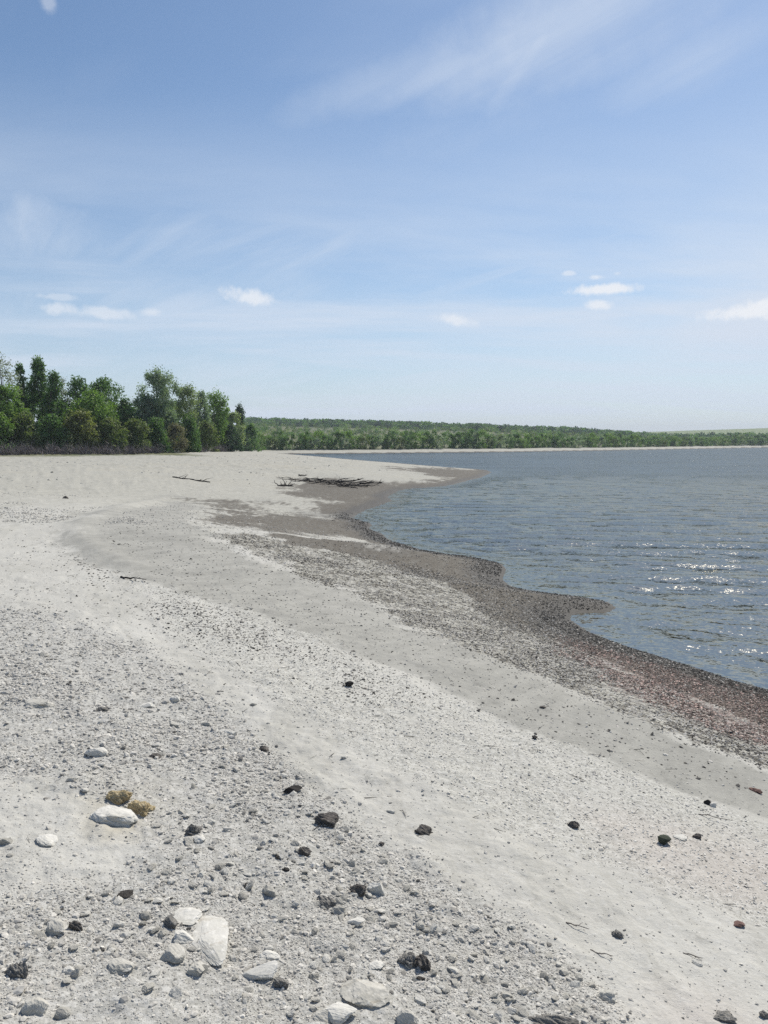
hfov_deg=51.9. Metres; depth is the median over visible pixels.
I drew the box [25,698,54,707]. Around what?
pale boulder
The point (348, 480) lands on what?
driftwood branch
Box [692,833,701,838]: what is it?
dried clod
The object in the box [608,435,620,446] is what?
shore tree
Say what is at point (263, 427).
hillside scrub
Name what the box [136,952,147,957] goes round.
pebble
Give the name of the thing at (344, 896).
pebble
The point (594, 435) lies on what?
shore tree
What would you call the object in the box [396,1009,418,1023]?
pale stone
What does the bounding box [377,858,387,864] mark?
pebble
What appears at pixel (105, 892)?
pebble
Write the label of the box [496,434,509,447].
shore tree
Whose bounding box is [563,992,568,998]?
pebble
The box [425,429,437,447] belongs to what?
shore tree
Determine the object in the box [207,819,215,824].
pebble
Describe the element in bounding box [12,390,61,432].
tree
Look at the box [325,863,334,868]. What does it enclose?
pebble
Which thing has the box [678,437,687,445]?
shore tree
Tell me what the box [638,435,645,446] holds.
shore tree
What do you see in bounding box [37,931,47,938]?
pebble
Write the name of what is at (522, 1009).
pebble
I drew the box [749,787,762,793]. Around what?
brown clod
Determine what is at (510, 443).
shore tree
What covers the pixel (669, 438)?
shore tree
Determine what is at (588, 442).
shore tree
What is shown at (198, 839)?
white stone
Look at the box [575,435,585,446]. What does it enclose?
shore tree
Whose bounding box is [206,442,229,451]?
dead brush
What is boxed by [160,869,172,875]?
pebble
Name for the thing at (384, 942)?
pebble
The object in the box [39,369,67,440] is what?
tree
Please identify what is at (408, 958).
rock
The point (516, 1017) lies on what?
pebble
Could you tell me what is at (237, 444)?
bush
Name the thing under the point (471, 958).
pebble
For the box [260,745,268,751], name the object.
dark stone
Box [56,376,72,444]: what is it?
tree
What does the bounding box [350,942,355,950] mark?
pebble
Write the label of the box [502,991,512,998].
pebble
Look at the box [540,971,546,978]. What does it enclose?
pebble
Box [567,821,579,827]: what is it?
dried clod
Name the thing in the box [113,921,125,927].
pebble
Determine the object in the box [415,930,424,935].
pebble
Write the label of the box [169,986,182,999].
pebble
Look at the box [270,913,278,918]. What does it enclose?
pebble
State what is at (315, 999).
pebble
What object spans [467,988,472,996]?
pebble
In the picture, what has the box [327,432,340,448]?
shore tree
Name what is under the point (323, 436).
shore tree
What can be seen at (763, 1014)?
brown clod
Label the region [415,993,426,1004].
pebble
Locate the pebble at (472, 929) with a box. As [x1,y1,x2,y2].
[466,926,475,931]
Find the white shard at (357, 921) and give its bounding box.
[347,917,364,926]
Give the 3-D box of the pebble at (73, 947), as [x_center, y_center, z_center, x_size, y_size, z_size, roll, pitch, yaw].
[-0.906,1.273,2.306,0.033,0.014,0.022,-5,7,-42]
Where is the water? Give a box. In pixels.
[294,448,767,688]
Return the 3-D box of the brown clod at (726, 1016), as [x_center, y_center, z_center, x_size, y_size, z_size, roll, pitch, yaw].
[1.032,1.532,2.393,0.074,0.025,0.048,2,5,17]
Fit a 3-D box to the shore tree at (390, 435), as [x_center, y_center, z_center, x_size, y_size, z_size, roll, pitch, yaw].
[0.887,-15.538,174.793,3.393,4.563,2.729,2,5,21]
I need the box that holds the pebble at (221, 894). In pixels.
[219,892,228,896]
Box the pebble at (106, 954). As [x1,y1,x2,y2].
[101,951,110,957]
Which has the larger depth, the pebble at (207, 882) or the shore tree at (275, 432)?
the shore tree at (275, 432)
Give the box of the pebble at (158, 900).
[153,897,162,902]
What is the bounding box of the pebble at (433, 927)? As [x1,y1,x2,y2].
[429,923,437,932]
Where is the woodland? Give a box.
[238,416,767,438]
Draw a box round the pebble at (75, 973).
[70,967,79,977]
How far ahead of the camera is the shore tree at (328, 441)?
165.97 m
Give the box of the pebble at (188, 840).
[184,836,192,846]
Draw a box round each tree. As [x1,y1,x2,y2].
[0,347,24,417]
[0,383,30,443]
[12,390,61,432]
[14,361,32,441]
[23,355,52,445]
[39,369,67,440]
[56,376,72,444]
[60,375,100,445]
[67,386,118,450]
[83,374,132,435]
[115,395,137,445]
[131,395,159,446]
[135,364,183,445]
[166,395,196,450]
[173,381,203,445]
[192,389,215,447]
[200,387,230,447]
[235,403,250,449]
[257,432,265,449]
[260,435,270,449]
[265,434,276,448]
[268,435,280,448]
[271,430,286,448]
[276,431,286,449]
[278,436,291,449]
[287,432,296,448]
[290,436,300,449]
[297,433,307,449]
[302,430,311,448]
[305,437,315,448]
[307,438,320,449]
[313,430,324,448]
[320,434,330,448]
[323,436,336,449]
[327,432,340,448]
[334,428,343,448]
[334,431,345,449]
[340,436,349,449]
[345,429,354,448]
[349,435,360,448]
[355,432,370,448]
[364,434,373,448]
[368,435,377,448]
[372,433,386,448]
[383,432,395,448]
[388,431,400,448]
[395,432,406,448]
[401,431,414,448]
[405,431,416,448]
[408,432,420,448]
[418,430,433,447]
[418,435,430,447]
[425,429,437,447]
[433,435,446,448]
[438,432,452,447]
[447,434,456,447]
[449,430,464,447]
[451,434,458,447]
[456,432,469,447]
[459,432,473,447]
[467,428,474,447]
[469,432,477,445]
[471,432,483,448]
[478,429,487,447]
[480,434,491,447]
[485,436,496,447]
[490,436,496,448]
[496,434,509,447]
[507,434,513,447]
[513,433,520,447]
[514,433,522,447]
[518,438,527,447]
[522,434,530,447]
[526,434,531,447]
[530,434,535,447]
[532,436,538,447]
[533,435,542,447]
[537,432,543,446]
[546,433,552,447]
[550,435,559,447]
[555,433,562,447]
[564,438,573,447]
[571,439,581,447]
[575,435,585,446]
[582,437,591,446]
[588,433,596,446]
[590,436,600,446]
[596,434,606,446]
[601,432,612,446]
[602,434,608,446]
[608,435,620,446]
[614,433,622,446]
[621,437,630,446]
[629,434,635,446]
[631,434,641,446]
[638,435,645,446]
[644,438,653,446]
[652,437,662,446]
[663,437,672,445]
[673,437,681,445]
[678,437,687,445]
[682,437,691,445]
[687,438,693,445]
[697,438,707,445]
[717,438,729,445]
[718,436,725,445]
[723,435,731,444]
[731,435,740,445]
[736,435,742,444]
[738,434,748,444]
[746,437,756,444]
[753,435,763,444]
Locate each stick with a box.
[120,576,145,579]
[566,922,588,928]
[698,811,731,820]
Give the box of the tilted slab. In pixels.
[242,960,277,979]
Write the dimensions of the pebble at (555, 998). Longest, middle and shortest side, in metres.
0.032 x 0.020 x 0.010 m
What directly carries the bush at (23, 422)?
on the ground
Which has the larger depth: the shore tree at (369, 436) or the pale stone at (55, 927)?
the shore tree at (369, 436)
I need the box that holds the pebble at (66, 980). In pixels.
[62,977,70,983]
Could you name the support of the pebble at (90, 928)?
on the ground
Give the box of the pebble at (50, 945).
[47,941,54,948]
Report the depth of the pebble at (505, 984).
2.37 m
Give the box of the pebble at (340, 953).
[335,950,345,958]
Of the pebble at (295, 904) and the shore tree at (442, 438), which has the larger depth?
the shore tree at (442, 438)
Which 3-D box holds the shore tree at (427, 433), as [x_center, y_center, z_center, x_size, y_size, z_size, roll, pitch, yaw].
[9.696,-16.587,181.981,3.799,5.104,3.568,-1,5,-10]
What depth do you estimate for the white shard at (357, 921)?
2.57 m
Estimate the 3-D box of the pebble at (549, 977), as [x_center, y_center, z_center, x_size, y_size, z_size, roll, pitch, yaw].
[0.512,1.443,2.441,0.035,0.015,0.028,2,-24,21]
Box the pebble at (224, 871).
[220,867,228,874]
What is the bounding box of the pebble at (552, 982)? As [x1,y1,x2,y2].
[548,979,555,988]
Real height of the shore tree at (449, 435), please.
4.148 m
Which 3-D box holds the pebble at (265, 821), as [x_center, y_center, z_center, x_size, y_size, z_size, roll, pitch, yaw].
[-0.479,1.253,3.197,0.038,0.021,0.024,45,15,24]
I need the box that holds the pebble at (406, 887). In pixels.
[403,885,409,890]
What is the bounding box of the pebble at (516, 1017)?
[511,1015,519,1020]
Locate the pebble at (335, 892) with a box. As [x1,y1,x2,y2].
[331,889,339,895]
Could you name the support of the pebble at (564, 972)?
on the ground
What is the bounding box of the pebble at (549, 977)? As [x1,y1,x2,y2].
[545,975,554,979]
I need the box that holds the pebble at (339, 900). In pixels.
[335,897,344,904]
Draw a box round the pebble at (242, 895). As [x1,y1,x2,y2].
[238,892,247,899]
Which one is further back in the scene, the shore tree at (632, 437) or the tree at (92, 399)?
the shore tree at (632, 437)
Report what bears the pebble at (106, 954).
on the ground
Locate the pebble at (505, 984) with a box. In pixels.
[501,982,508,986]
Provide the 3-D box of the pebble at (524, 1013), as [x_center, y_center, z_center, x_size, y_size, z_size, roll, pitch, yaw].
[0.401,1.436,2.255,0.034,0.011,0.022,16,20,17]
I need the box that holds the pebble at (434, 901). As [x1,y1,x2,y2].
[428,899,437,905]
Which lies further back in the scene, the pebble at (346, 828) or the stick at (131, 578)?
the stick at (131, 578)
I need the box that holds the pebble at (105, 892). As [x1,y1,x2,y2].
[100,890,110,895]
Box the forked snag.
[274,479,294,485]
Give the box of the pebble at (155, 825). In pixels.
[150,823,160,827]
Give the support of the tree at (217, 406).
on the ground
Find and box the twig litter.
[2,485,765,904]
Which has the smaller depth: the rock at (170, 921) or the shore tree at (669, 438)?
the rock at (170, 921)
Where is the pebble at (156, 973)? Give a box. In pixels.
[150,969,160,976]
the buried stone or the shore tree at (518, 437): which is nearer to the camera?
the buried stone
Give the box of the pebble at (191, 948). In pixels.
[188,946,195,950]
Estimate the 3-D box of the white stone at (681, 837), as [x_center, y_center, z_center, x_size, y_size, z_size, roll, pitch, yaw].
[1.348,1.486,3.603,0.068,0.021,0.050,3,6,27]
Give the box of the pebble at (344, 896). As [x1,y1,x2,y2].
[341,893,347,901]
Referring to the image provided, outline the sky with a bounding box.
[0,0,767,431]
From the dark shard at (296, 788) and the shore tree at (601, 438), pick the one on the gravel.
the dark shard at (296, 788)
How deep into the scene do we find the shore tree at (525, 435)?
204.19 m
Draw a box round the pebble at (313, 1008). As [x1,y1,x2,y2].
[309,1005,318,1011]
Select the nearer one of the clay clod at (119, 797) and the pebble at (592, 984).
the pebble at (592, 984)
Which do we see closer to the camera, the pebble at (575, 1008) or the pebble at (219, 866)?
the pebble at (575, 1008)
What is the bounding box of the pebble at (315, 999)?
[311,997,319,1001]
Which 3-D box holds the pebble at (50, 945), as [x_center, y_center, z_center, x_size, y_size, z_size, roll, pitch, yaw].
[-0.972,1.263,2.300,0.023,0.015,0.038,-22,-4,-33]
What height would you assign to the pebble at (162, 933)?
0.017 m
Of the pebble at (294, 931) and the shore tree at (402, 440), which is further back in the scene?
the shore tree at (402, 440)
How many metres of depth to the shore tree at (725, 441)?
307.09 m
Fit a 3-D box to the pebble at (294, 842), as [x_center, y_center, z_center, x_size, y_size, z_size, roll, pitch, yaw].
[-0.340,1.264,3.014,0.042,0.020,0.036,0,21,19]
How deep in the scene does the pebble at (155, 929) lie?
2.41 m
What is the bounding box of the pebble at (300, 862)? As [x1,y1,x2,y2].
[295,860,305,864]
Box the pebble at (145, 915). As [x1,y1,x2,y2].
[140,911,149,920]
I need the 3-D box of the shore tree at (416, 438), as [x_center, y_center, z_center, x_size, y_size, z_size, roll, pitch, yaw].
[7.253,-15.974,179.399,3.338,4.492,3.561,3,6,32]
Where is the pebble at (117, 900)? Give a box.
[113,896,122,905]
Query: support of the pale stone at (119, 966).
on the ground
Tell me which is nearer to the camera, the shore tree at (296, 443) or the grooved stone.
the grooved stone
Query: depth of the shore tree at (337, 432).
167.02 m
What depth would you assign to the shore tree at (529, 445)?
204.22 m
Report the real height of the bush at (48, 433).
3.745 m
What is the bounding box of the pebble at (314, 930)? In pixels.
[311,927,317,935]
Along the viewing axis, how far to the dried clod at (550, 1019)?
2.22 m
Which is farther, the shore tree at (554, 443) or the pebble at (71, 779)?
the shore tree at (554, 443)
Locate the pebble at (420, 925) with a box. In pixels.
[416,922,424,929]
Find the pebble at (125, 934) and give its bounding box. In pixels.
[120,931,131,937]
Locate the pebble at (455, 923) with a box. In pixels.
[452,920,459,925]
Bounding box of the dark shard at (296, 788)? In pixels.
[283,785,301,792]
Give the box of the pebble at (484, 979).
[480,975,487,982]
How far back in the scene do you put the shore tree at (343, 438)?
167.19 m
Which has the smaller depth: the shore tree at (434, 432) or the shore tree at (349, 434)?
the shore tree at (349, 434)
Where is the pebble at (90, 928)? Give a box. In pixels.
[85,926,93,932]
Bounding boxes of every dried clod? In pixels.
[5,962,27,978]
[68,920,82,931]
[96,706,108,711]
[149,753,161,757]
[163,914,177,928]
[184,824,202,834]
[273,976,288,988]
[295,846,311,856]
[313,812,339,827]
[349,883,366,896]
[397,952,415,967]
[414,824,432,835]
[415,954,430,970]
[528,1014,579,1023]
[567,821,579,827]
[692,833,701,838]
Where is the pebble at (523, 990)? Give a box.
[517,987,527,994]
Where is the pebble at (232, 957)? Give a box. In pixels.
[228,954,236,961]
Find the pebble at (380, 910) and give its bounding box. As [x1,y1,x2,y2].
[378,908,385,912]
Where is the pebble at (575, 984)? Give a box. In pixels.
[569,980,580,987]
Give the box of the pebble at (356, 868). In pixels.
[353,866,360,872]
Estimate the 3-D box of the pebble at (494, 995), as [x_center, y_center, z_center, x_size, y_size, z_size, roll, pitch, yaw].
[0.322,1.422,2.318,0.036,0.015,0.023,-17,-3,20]
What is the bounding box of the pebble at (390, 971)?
[387,968,394,974]
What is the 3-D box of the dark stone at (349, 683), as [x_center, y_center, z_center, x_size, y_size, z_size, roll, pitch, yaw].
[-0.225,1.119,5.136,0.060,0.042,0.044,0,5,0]
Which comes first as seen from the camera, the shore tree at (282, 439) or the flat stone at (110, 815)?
the flat stone at (110, 815)
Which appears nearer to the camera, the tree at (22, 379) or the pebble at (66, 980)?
the pebble at (66, 980)
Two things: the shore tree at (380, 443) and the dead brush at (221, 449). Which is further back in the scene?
the shore tree at (380, 443)
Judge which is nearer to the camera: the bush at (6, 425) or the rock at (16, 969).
the rock at (16, 969)
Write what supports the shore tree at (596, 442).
on the ground
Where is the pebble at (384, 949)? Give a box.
[381,947,390,951]
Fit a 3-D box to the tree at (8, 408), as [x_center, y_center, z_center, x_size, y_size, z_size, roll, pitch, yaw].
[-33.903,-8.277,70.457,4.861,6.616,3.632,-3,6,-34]
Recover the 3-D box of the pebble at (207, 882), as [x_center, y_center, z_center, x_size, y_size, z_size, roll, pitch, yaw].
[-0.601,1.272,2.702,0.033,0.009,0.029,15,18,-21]
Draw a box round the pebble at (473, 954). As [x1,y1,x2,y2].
[469,952,478,956]
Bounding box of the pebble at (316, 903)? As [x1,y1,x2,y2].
[313,900,321,905]
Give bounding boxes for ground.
[0,425,767,1023]
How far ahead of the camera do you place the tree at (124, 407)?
81.05 m
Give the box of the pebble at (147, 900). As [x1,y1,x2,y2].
[144,898,152,902]
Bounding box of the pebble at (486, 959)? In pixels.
[484,956,489,962]
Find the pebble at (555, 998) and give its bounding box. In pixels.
[551,995,559,1000]
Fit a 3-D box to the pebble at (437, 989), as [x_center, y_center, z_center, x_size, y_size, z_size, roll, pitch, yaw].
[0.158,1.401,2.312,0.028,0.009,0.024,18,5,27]
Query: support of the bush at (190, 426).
on the ground
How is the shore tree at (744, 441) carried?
on the ground
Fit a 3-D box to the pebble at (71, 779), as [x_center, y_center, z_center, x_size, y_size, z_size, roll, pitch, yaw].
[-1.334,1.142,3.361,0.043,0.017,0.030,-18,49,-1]
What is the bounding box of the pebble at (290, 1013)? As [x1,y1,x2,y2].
[286,1010,294,1016]
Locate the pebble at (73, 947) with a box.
[68,944,79,950]
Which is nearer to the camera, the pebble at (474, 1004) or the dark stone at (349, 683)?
the pebble at (474, 1004)
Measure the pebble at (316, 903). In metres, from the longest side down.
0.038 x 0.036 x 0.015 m
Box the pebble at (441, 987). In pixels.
[437,984,445,991]
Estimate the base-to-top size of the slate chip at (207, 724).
0.032 m
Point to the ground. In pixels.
(116, 485)
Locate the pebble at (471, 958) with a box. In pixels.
[468,955,475,961]
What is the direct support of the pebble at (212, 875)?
on the ground
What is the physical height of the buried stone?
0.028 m
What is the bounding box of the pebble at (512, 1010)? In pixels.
[507,1006,516,1014]
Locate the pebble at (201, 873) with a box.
[198,870,204,877]
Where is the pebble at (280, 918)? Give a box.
[275,916,284,921]
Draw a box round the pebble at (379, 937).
[375,935,381,941]
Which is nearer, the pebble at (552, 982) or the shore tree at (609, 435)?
the pebble at (552, 982)
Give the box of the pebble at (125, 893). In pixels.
[117,890,133,897]
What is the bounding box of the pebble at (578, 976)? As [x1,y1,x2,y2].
[575,973,582,980]
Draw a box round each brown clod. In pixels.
[713,1010,736,1023]
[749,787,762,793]
[759,1011,767,1018]
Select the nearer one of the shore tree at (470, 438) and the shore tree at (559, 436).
the shore tree at (470, 438)
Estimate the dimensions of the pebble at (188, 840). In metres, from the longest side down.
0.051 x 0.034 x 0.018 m
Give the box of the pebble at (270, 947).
[264,945,273,950]
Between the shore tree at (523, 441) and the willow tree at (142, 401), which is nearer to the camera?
the willow tree at (142, 401)
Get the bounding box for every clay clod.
[106,790,132,804]
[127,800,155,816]
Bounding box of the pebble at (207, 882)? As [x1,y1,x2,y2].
[204,880,212,886]
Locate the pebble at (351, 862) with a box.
[349,859,354,866]
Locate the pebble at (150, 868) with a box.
[147,865,154,870]
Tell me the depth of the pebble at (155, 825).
3.05 m
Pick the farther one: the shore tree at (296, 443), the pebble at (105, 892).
the shore tree at (296, 443)
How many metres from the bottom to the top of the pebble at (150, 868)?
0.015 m
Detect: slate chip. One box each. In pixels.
[169,721,179,726]
[200,722,210,726]
[224,730,236,734]
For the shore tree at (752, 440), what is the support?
on the ground
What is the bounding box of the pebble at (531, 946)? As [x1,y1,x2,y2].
[526,941,535,953]
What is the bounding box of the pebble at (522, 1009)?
[516,1007,525,1015]
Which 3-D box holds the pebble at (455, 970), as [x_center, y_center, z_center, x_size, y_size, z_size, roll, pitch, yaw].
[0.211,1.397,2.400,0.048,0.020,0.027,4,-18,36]
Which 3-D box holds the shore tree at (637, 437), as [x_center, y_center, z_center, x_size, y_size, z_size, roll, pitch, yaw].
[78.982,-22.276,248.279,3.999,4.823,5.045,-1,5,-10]
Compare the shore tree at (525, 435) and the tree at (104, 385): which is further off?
the shore tree at (525, 435)
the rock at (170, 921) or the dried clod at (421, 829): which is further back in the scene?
the dried clod at (421, 829)
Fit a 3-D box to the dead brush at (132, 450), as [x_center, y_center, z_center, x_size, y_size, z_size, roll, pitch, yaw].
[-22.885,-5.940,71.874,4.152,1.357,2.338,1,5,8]
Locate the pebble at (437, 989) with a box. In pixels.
[433,986,441,992]
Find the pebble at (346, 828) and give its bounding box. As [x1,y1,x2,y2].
[340,826,348,831]
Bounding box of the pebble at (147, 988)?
[141,982,154,993]
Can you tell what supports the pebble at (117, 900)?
on the ground
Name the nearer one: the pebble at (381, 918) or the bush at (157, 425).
the pebble at (381, 918)
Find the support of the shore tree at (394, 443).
on the ground
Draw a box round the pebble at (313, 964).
[308,961,317,968]
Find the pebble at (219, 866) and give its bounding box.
[215,863,225,869]
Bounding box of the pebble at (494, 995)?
[489,993,498,998]
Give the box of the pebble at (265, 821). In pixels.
[262,818,269,823]
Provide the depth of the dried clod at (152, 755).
3.71 m
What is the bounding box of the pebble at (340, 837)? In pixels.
[337,833,344,840]
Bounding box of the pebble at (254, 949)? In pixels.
[250,946,258,952]
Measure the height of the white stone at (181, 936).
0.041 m
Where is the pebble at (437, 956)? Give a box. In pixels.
[435,953,439,960]
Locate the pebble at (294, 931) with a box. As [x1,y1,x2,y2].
[291,929,298,933]
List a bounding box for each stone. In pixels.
[0,837,12,844]
[21,997,48,1015]
[35,834,57,846]
[45,918,67,935]
[54,1006,70,1019]
[61,966,74,974]
[85,747,107,756]
[89,804,138,826]
[107,958,134,974]
[137,702,154,707]
[159,943,184,962]
[169,695,179,702]
[174,929,193,943]
[186,961,204,976]
[192,835,204,842]
[259,950,279,960]
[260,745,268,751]
[262,884,276,896]
[312,1010,330,1022]
[317,895,336,909]
[330,905,345,915]
[345,681,353,685]
[367,882,384,895]
[368,960,384,969]
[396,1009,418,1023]
[597,990,616,1003]
[657,834,670,844]
[673,834,686,840]
[704,800,710,805]
[734,920,744,926]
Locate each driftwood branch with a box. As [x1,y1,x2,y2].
[326,482,352,485]
[336,478,362,481]
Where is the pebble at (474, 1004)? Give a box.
[471,1002,478,1007]
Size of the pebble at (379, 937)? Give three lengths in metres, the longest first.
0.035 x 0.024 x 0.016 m
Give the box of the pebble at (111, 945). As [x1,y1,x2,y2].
[107,944,115,950]
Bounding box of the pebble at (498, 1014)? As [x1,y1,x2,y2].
[493,1010,502,1020]
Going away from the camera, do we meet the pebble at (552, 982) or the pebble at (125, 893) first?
the pebble at (552, 982)
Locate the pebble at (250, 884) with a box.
[246,880,253,889]
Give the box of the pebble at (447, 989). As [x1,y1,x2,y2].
[442,984,450,993]
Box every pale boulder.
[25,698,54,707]
[339,978,390,1009]
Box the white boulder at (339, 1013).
[323,1002,356,1023]
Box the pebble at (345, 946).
[341,943,348,949]
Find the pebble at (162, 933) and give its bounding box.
[158,930,166,936]
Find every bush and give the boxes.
[0,412,16,453]
[5,411,44,453]
[35,413,72,452]
[57,406,102,452]
[93,417,131,452]
[117,416,152,452]
[142,415,174,452]
[166,422,190,452]
[178,412,201,452]
[196,419,220,451]
[211,423,245,451]
[221,410,245,450]
[244,422,261,451]
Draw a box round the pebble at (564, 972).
[559,969,568,975]
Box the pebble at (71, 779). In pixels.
[66,777,75,781]
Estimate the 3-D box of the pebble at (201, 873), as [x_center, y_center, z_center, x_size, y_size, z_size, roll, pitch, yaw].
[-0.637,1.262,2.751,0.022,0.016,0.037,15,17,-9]
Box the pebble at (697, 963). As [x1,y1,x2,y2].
[692,959,702,966]
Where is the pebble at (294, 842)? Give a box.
[290,839,298,845]
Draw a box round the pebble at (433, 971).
[429,968,436,975]
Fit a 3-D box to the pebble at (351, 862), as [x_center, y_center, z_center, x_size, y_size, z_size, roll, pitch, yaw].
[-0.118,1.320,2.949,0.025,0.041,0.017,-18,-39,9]
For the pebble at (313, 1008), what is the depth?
2.16 m
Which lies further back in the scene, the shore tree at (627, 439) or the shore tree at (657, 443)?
the shore tree at (657, 443)
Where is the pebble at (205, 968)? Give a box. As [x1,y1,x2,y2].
[200,964,208,974]
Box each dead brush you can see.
[0,439,34,454]
[8,439,53,454]
[28,440,75,454]
[61,440,100,453]
[91,440,128,454]
[111,442,152,453]
[136,442,168,453]
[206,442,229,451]
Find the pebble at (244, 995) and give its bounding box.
[241,993,249,1001]
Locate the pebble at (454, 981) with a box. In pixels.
[451,978,457,986]
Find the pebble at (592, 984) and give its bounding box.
[589,981,595,987]
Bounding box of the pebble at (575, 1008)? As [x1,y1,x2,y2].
[570,1002,583,1014]
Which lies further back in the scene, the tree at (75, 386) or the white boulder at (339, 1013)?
the tree at (75, 386)
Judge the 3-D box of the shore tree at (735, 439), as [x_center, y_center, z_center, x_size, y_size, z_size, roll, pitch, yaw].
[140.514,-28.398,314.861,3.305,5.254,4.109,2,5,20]
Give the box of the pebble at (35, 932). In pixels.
[31,930,38,935]
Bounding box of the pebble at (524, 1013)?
[519,1010,528,1016]
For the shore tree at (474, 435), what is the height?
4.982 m
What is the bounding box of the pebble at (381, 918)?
[377,916,386,921]
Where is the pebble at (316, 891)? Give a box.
[313,889,320,894]
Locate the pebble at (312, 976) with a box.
[308,973,318,980]
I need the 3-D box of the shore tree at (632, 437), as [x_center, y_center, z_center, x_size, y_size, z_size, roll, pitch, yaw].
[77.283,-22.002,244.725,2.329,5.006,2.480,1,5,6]
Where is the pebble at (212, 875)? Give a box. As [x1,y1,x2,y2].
[208,872,214,878]
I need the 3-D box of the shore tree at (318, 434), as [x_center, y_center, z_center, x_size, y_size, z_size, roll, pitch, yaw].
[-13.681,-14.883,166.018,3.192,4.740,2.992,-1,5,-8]
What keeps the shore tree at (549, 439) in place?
on the ground
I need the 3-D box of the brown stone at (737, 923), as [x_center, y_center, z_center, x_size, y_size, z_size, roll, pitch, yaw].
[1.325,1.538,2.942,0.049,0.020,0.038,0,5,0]
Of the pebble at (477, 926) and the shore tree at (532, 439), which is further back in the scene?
the shore tree at (532, 439)
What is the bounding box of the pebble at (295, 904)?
[292,901,298,906]
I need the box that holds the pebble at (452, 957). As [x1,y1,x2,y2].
[447,953,456,961]
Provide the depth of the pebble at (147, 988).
2.15 m
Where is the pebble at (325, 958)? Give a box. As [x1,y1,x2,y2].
[321,954,329,962]
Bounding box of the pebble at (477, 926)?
[469,923,480,929]
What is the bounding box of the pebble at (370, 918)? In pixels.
[366,916,374,921]
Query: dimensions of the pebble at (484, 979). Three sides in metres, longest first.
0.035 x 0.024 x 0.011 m
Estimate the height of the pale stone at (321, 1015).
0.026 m
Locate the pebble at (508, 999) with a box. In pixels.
[505,997,516,1002]
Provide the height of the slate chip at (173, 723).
0.030 m
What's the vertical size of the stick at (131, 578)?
0.044 m
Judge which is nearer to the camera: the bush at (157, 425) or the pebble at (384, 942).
the pebble at (384, 942)
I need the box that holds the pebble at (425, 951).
[423,947,428,954]
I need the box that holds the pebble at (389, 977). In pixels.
[386,974,391,981]
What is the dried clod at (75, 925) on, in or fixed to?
on the ground
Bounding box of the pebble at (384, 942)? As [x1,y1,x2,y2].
[380,938,389,946]
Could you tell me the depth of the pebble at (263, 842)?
3.02 m
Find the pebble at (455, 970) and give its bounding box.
[447,966,459,973]
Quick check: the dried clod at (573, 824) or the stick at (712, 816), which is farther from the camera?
the stick at (712, 816)
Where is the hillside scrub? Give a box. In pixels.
[245,421,767,445]
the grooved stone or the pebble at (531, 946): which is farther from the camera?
the grooved stone
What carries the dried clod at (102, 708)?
on the ground
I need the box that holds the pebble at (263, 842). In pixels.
[261,838,266,845]
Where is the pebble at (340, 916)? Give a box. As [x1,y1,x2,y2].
[338,914,343,920]
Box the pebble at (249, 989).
[244,987,253,992]
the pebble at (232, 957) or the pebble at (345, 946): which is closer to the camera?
the pebble at (232, 957)
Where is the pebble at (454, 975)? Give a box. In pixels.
[451,971,461,977]
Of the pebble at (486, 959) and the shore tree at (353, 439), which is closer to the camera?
the pebble at (486, 959)
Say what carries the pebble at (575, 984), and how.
on the ground
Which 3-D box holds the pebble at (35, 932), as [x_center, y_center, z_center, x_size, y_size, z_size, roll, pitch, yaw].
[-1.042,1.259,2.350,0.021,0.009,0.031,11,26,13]
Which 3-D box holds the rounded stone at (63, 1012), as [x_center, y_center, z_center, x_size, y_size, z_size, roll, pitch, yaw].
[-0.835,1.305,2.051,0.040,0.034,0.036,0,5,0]
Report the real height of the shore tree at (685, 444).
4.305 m
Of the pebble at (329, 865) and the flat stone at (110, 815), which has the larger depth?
the flat stone at (110, 815)
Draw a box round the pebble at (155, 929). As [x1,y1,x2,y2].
[150,926,159,933]
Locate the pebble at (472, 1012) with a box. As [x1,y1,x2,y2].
[468,1009,479,1019]
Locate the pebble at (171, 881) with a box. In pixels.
[167,878,175,884]
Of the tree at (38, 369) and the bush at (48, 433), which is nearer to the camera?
the bush at (48, 433)
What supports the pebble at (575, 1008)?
on the ground
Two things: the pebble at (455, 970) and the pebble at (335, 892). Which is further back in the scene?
the pebble at (335, 892)
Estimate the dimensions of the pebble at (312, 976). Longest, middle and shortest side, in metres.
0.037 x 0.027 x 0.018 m
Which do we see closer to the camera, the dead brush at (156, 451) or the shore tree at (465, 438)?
the dead brush at (156, 451)
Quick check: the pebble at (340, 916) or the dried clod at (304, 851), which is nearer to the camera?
the pebble at (340, 916)
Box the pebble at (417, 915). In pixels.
[415,912,421,919]
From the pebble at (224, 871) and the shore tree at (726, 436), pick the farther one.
the shore tree at (726, 436)
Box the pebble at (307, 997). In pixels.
[304,994,310,1000]
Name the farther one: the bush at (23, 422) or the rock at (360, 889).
the bush at (23, 422)
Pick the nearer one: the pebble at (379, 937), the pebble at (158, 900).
the pebble at (379, 937)
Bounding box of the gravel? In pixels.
[0,455,767,1023]
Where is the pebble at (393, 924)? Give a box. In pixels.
[388,922,397,927]
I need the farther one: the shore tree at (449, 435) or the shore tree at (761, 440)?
the shore tree at (761, 440)
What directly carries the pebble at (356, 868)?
on the ground

